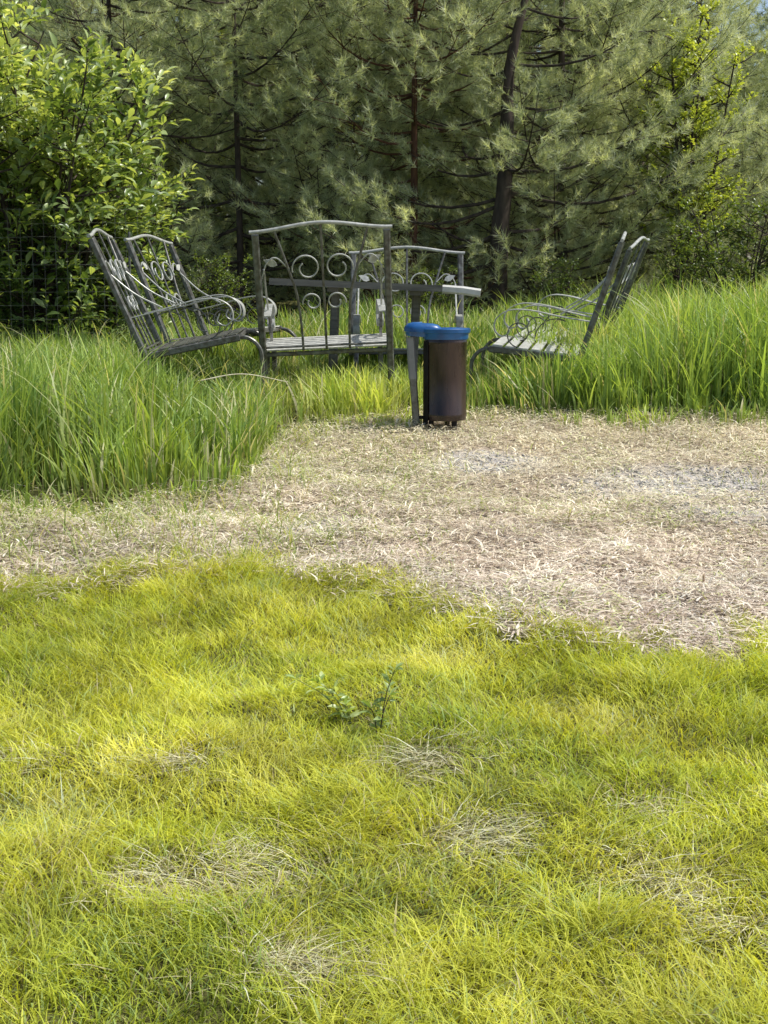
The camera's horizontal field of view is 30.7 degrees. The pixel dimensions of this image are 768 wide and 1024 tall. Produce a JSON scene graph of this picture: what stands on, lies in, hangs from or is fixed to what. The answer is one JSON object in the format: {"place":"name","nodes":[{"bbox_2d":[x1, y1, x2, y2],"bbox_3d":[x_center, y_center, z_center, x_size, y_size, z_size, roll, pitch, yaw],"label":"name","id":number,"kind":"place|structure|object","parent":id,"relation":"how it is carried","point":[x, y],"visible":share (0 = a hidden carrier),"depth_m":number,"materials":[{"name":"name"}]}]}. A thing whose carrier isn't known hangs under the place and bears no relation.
{"place":"outdoors","nodes":[
{"label":"outdoors","id":0,"kind":"place"},
{"bbox_2d":[0,531,767,1023],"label":"lawn grass","id":1,"kind":"structure","parent":0,"point":[88,699],"depth_m":3.71,"materials":[{"name":"green plant"}]},
{"bbox_2d":[286,671,360,724],"bbox_3d":[-0.187,0.573,4.317,0.235,0.183,0.119,0,9,0],"label":"weed","id":2,"kind":"object","parent":1,"relation":"on","point":[319,678],"visible":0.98,"depth_m":4.30,"materials":[{"name":"green plant"}]},
{"bbox_2d":[359,663,402,734],"bbox_3d":[-0.010,0.574,4.210,0.140,0.238,0.085,0,9,0],"label":"weed","id":3,"kind":"object","parent":1,"relation":"on","point":[368,703],"visible":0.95,"depth_m":4.21,"materials":[{"name":"green plant"}]},
{"bbox_2d":[0,715,767,1019],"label":"withered grass","id":4,"kind":"structure","parent":1,"relation":"on","point":[318,962],"depth_m":3.35,"materials":[{"name":"plant"}]},
{"bbox_2d":[0,273,767,1023],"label":"ground","id":5,"kind":"structure","parent":0,"point":[578,569],"depth_m":5.04,"materials":[{"name":"soil"}]},
{"bbox_2d":[8,0,78,261],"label":"pine tree","id":6,"kind":"object","parent":5,"relation":"on","point":[45,47],"depth_m":22.86,"materials":[{"name":"green plant"}]},
{"bbox_2d":[0,215,97,326],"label":"shrub","id":7,"kind":"object","parent":5,"relation":"on","point":[35,309],"visible":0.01,"depth_m":15.22,"materials":[{"name":"green plant"}]},
{"bbox_2d":[0,0,113,309],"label":"leafy bush","id":8,"kind":"object","parent":5,"relation":"on","point":[34,67],"visible":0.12,"depth_m":13.16,"materials":[{"name":"green plant"}]},
{"bbox_2d":[0,208,146,344],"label":"wire fence","id":9,"kind":"object","parent":5,"relation":"on","point":[129,265],"visible":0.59,"depth_m":11.88,"materials":[{"name":"metal"}]},
{"bbox_2d":[0,0,158,295],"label":"pine tree","id":10,"kind":"object","parent":5,"relation":"on","point":[89,8],"visible":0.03,"depth_m":20.83,"materials":[{"name":"green plant"}]},
{"bbox_2d":[18,0,157,165],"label":"pine tree","id":11,"kind":"object","parent":5,"relation":"on","point":[80,18],"depth_m":29.20,"materials":[{"name":"green plant"}]},
{"bbox_2d":[0,0,190,343],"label":"leafy bush","id":12,"kind":"object","parent":5,"relation":"on","point":[22,149],"visible":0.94,"depth_m":12.19,"materials":[{"name":"green plant"}]},
{"bbox_2d":[1,0,228,291],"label":"pine tree","id":13,"kind":"object","parent":5,"relation":"on","point":[115,14],"visible":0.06,"depth_m":19.77,"materials":[{"name":"green plant"}]},
{"bbox_2d":[7,0,249,311],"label":"pine tree","id":14,"kind":"object","parent":5,"relation":"on","point":[166,165],"visible":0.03,"depth_m":22.59,"materials":[{"name":"green plant"}]},
{"bbox_2d":[57,115,203,342],"bbox_3d":[-2.410,-2.471,13.078,1.474,2.329,1.365,-5,10,-29],"label":"leafy bush","id":15,"kind":"object","parent":5,"relation":"on","point":[108,307],"visible":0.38,"depth_m":13.06,"materials":[{"name":"green plant"}]},
{"bbox_2d":[0,0,297,316],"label":"pine tree","id":16,"kind":"object","parent":5,"relation":"on","point":[67,36],"visible":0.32,"depth_m":17.14,"materials":[{"name":"green plant"}]},
{"bbox_2d":[27,0,293,309],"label":"pine tree","id":17,"kind":"object","parent":5,"relation":"on","point":[184,118],"visible":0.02,"depth_m":22.96,"materials":[{"name":"green plant"}]},
{"bbox_2d":[52,0,291,295],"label":"pine tree","id":18,"kind":"object","parent":5,"relation":"on","point":[197,121],"visible":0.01,"depth_m":27.55,"materials":[{"name":"green plant"}]},
{"bbox_2d":[87,228,269,394],"bbox_3d":[-1.455,-1.487,10.287,1.026,1.400,1.010,-12,11,0],"label":"garden bench","id":19,"kind":"object","parent":5,"relation":"on","point":[119,269],"visible":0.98,"depth_m":10.00,"materials":[{"name":"metal"}]},
{"bbox_2d":[85,1,288,193],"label":"pine tree","id":20,"kind":"object","parent":5,"relation":"on","point":[170,64],"depth_m":34.90,"materials":[{"name":"green plant"}]},
{"bbox_2d":[155,9,261,311],"bbox_3d":[-2.933,-5.608,22.423,1.805,5.002,2.046,3,10,18],"label":"birch tree","id":21,"kind":"object","parent":5,"relation":"on","point":[202,201],"visible":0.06,"depth_m":22.30,"materials":[{"name":"green plant"}]},
{"bbox_2d":[165,249,256,330],"bbox_3d":[-1.880,-2.301,15.293,1.049,1.124,0.821,0,9,-3],"label":"shrub","id":22,"kind":"object","parent":5,"relation":"on","point":[224,276],"visible":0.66,"depth_m":15.17,"materials":[{"name":"green plant"}]},
{"bbox_2d":[123,234,299,365],"bbox_3d":[-1.386,-1.706,11.663,1.026,1.400,1.010,-8,7,14],"label":"garden bench","id":23,"kind":"object","parent":5,"relation":"on","point":[141,274],"visible":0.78,"depth_m":11.68,"materials":[{"name":"metal"}]},
{"bbox_2d":[156,12,337,277],"bbox_3d":[-3.528,-11.329,34.565,7.546,11.521,6.935,-5,10,-27],"label":"pine tree","id":24,"kind":"object","parent":5,"relation":"on","point":[232,154],"depth_m":33.86,"materials":[{"name":"green plant"}]},
{"bbox_2d":[100,0,395,321],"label":"pine tree","id":25,"kind":"object","parent":5,"relation":"on","point":[243,134],"visible":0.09,"depth_m":20.35,"materials":[{"name":"green plant"}]},
{"bbox_2d":[79,0,419,324],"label":"pine tree","id":26,"kind":"object","parent":5,"relation":"on","point":[234,76],"visible":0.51,"depth_m":17.44,"materials":[{"name":"green plant"}]},
{"bbox_2d":[135,0,409,275],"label":"pine tree","id":27,"kind":"object","parent":5,"relation":"on","point":[258,132],"visible":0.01,"depth_m":28.63,"materials":[{"name":"green plant"}]},
{"bbox_2d":[182,2,424,297],"bbox_3d":[-1.283,-7.309,23.180,4.842,7.909,4.521,3,10,16],"label":"pine tree","id":28,"kind":"object","parent":5,"relation":"on","point":[250,152],"depth_m":22.53,"materials":[{"name":"green plant"}]},
{"bbox_2d":[258,3,370,311],"bbox_3d":[-1.170,-6.083,22.841,2.353,5.752,2.076,1,9,8],"label":"birch tree","id":29,"kind":"object","parent":5,"relation":"on","point":[319,158],"visible":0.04,"depth_m":22.69,"materials":[{"name":"green plant"}]},
{"bbox_2d":[249,220,394,384],"bbox_3d":[-0.442,-1.501,10.505,1.011,1.400,1.026,-3,15,-2],"label":"garden bench","id":30,"kind":"object","parent":5,"relation":"on","point":[380,340],"visible":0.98,"depth_m":10.17,"materials":[{"name":"metal"}]},
{"bbox_2d":[218,26,435,259],"bbox_3d":[-1.222,-11.351,35.124,7.461,11.392,6.857,-6,11,-35],"label":"pine tree","id":31,"kind":"object","parent":5,"relation":"on","point":[323,171],"depth_m":34.52,"materials":[{"name":"green plant"}]},
{"bbox_2d":[169,0,494,317],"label":"pine tree","id":32,"kind":"object","parent":5,"relation":"on","point":[284,176],"visible":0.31,"depth_m":18.19,"materials":[{"name":"green plant"}]},
{"bbox_2d":[166,0,533,313],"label":"pine tree","id":33,"kind":"object","parent":5,"relation":"on","point":[258,178],"visible":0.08,"depth_m":19.37,"materials":[{"name":"green plant"}]},
{"bbox_2d":[259,5,479,281],"bbox_3d":[0.162,-9.097,29.462,5.174,9.051,5.541,3,10,16],"label":"pine tree","id":34,"kind":"object","parent":5,"relation":"on","point":[385,131],"depth_m":28.89,"materials":[{"name":"green plant"}]},
{"bbox_2d":[269,278,480,375],"bbox_3d":[-0.073,-1.386,11.276,1.664,0.922,0.534,3,9,4],"label":"outdoor table","id":35,"kind":"object","parent":5,"relation":"on","point":[416,291],"visible":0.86,"depth_m":10.98,"materials":[{"name":"grey wood"}]},
{"bbox_2d":[0,265,767,523],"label":"long grass","id":36,"kind":"structure","parent":5,"relation":"on","point":[663,377],"depth_m":9.64,"materials":[{"name":"green plant"}]},
{"bbox_2d":[198,374,286,381],"bbox_3d":[-0.908,-0.863,9.028,0.580,0.060,0.008,-2,9,-10],"label":"dry stick","id":37,"kind":"object","parent":36,"relation":"on","point":[240,374],"visible":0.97,"depth_m":9.02,"materials":[{"name":"brown wood"}]},
{"bbox_2d":[0,397,767,661],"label":"dry cuttings","id":38,"kind":"object","parent":5,"relation":"on","point":[547,569],"visible":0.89,"depth_m":6.58,"materials":[{"name":"plant"}]},
{"bbox_2d":[0,403,767,650],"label":"green shoots","id":39,"kind":"object","parent":5,"relation":"on","point":[97,518],"visible":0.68,"depth_m":6.71,"materials":[{"name":"green plant"}]},
{"bbox_2d":[0,409,767,636],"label":"dry stalks","id":40,"kind":"object","parent":5,"relation":"on","point":[537,564],"visible":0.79,"depth_m":6.79,"materials":[{"name":"plant"}]},
{"bbox_2d":[225,0,582,309],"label":"pine tree","id":41,"kind":"object","parent":5,"relation":"on","point":[416,7],"visible":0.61,"depth_m":16.85,"materials":[{"name":"green plant"}]},
{"bbox_2d":[349,246,464,372],"bbox_3d":[0.197,-1.585,11.745,1.010,1.400,1.026,0,4,0],"label":"garden bench","id":42,"kind":"object","parent":5,"relation":"on","point":[458,320],"visible":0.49,"depth_m":12.12,"materials":[{"name":"metal"}]},
{"bbox_2d":[283,2,553,302],"bbox_3d":[0.975,-7.542,23.291,4.768,8.341,5.107,5,10,27],"label":"pine tree","id":43,"kind":"object","parent":5,"relation":"on","point":[430,124],"visible":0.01,"depth_m":22.72,"materials":[{"name":"green plant"}]},
{"bbox_2d":[398,263,463,318],"bbox_3d":[0.548,-2.364,16.097,0.728,0.998,0.931,-7,11,-35],"label":"shrub","id":44,"kind":"object","parent":5,"relation":"on","point":[444,298],"visible":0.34,"depth_m":15.96,"materials":[{"name":"green plant"}]},
{"bbox_2d":[404,322,470,429],"bbox_3d":[0.352,-0.901,9.274,0.439,0.712,0.330,0,9,0],"label":"litter bin","id":45,"kind":"object","parent":5,"relation":"on","point":[444,370],"visible":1,"depth_m":9.17,"materials":[{"name":"brown metal"}]},
{"bbox_2d":[401,19,503,315],"bbox_3d":[1.112,-5.495,21.776,1.805,5.002,2.046,2,9,10],"label":"birch tree","id":46,"kind":"object","parent":5,"relation":"on","point":[455,149],"visible":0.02,"depth_m":21.58,"materials":[{"name":"green plant"}]},
{"bbox_2d":[357,0,576,245],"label":"pine tree","id":47,"kind":"object","parent":5,"relation":"on","point":[394,98],"depth_m":35.14,"materials":[{"name":"green plant"}]},
{"bbox_2d":[383,0,581,295],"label":"pine tree","id":48,"kind":"object","parent":5,"relation":"on","point":[531,150],"depth_m":28.39,"materials":[{"name":"green plant"}]},
{"bbox_2d":[337,0,684,302],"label":"pine tree","id":49,"kind":"object","parent":5,"relation":"on","point":[598,124],"visible":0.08,"depth_m":19.38,"materials":[{"name":"green plant"}]},
{"bbox_2d":[275,449,767,533],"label":"gravel","id":50,"kind":"structure","parent":5,"relation":"on","point":[622,471],"depth_m":7.94,"materials":[{"name":"beige gravel"}]},
{"bbox_2d":[362,0,688,303],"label":"pine tree","id":51,"kind":"object","parent":5,"relation":"on","point":[427,262],"visible":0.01,"depth_m":23.73,"materials":[{"name":"green plant"}]},
{"bbox_2d":[292,0,767,320],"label":"pine tree","id":52,"kind":"object","parent":5,"relation":"on","point":[505,195],"visible":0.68,"depth_m":16.68,"materials":[{"name":"green plant"}]},
{"bbox_2d":[469,231,626,384],"bbox_3d":[1.262,-1.512,10.812,1.026,1.400,1.010,8,13,8],"label":"garden bench","id":53,"kind":"object","parent":5,"relation":"on","point":[510,347],"visible":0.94,"depth_m":10.44,"materials":[{"name":"metal"}]},
{"bbox_2d":[369,0,743,308],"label":"pine tree","id":54,"kind":"object","parent":5,"relation":"on","point":[563,33],"visible":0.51,"depth_m":17.07,"materials":[{"name":"green plant"}]},
{"bbox_2d":[525,253,588,314],"bbox_3d":[1.901,-2.374,15.817,0.795,1.088,1.015,5,10,29],"label":"shrub","id":55,"kind":"object","parent":5,"relation":"on","point":[561,279],"visible":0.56,"depth_m":15.72,"materials":[{"name":"green plant"}]},
{"bbox_2d":[409,0,706,293],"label":"pine tree","id":56,"kind":"object","parent":5,"relation":"on","point":[536,148],"visible":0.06,"depth_m":21.05,"materials":[{"name":"green plant"}]},
{"bbox_2d":[493,236,649,356],"bbox_3d":[1.593,-1.731,11.987,1.026,1.400,1.010,12,18,16],"label":"garden bench","id":57,"kind":"object","parent":5,"relation":"on","point":[626,271],"visible":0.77,"depth_m":11.73,"materials":[{"name":"metal"}]},
{"bbox_2d":[565,1,675,280],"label":"birch tree","id":58,"kind":"object","parent":5,"relation":"on","point":[635,121],"visible":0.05,"depth_m":22.29,"materials":[{"name":"green plant"}]},
{"bbox_2d":[495,0,767,302],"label":"pine tree","id":59,"kind":"object","parent":5,"relation":"on","point":[718,22],"visible":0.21,"depth_m":18.10,"materials":[{"name":"green plant"}]},
{"bbox_2d":[511,0,763,274],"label":"pine tree","id":60,"kind":"object","parent":5,"relation":"on","point":[655,267],"depth_m":27.48,"materials":[{"name":"green plant"}]},
{"bbox_2d":[525,0,767,281],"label":"pine tree","id":61,"kind":"object","parent":5,"relation":"on","point":[713,26],"visible":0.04,"depth_m":23.44,"materials":[{"name":"green plant"}]},
{"bbox_2d":[550,1,754,266],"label":"pine tree","id":62,"kind":"object","parent":5,"relation":"on","point":[716,100],"depth_m":35.08,"materials":[{"name":"green plant"}]},
{"bbox_2d":[602,0,767,275],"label":"pine tree","id":63,"kind":"object","parent":5,"relation":"on","point":[752,4],"visible":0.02,"depth_m":28.32,"materials":[{"name":"green plant"}]},
{"bbox_2d":[649,215,742,303],"bbox_3d":[3.681,-2.713,16.403,1.126,1.542,1.438,4,10,21],"label":"shrub","id":64,"kind":"object","parent":5,"relation":"on","point":[683,251],"visible":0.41,"depth_m":16.25,"materials":[{"name":"green plant"}]},
{"bbox_2d":[625,0,767,293],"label":"birch tree","id":65,"kind":"object","parent":5,"relation":"on","point":[702,125],"visible":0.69,"depth_m":16.89,"materials":[{"name":"green plant"}]},
{"bbox_2d":[651,53,767,278],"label":"pine tree","id":66,"kind":"object","parent":5,"relation":"on","point":[718,213],"visible":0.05,"depth_m":23.71,"materials":[{"name":"green plant"}]},
{"bbox_2d":[653,62,767,286],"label":"pine tree","id":67,"kind":"object","parent":5,"relation":"on","point":[762,156],"visible":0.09,"depth_m":20.10,"materials":[{"name":"green plant"}]},
{"bbox_2d":[666,192,767,302],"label":"shrub","id":68,"kind":"object","parent":5,"relation":"on","point":[763,255],"visible":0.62,"depth_m":15.31,"materials":[{"name":"green plant"}]},
{"bbox_2d":[701,0,767,286],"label":"pine tree","id":69,"kind":"object","parent":5,"relation":"on","point":[762,102],"visible":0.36,"depth_m":18.87,"materials":[{"name":"green plant"}]},
{"bbox_2d":[715,39,767,264],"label":"pine tree","id":70,"kind":"object","parent":5,"relation":"on","point":[748,147],"visible":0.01,"depth_m":35.84,"materials":[{"name":"green plant"}]},
{"bbox_2d":[727,16,767,260],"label":"pine tree","id":71,"kind":"object","parent":5,"relation":"on","point":[752,157],"visible":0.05,"depth_m":24.21,"materials":[{"name":"green plant"}]},
{"bbox_2d":[734,4,767,246],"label":"pine tree","id":72,"kind":"object","parent":5,"relation":"on","point":[755,38],"visible":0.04,"depth_m":36.36,"materials":[{"name":"green plant"}]},
{"bbox_2d":[752,171,767,285],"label":"pine tree","id":73,"kind":"object","parent":5,"relation":"on","point":[759,232],"visible":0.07,"depth_m":20.64,"materials":[{"name":"green plant"}]},
{"bbox_2d":[21,0,767,268],"label":"sky","id":74,"kind":"structure","parent":0,"point":[759,8],"materials":[{"name":"white"}]}
]}

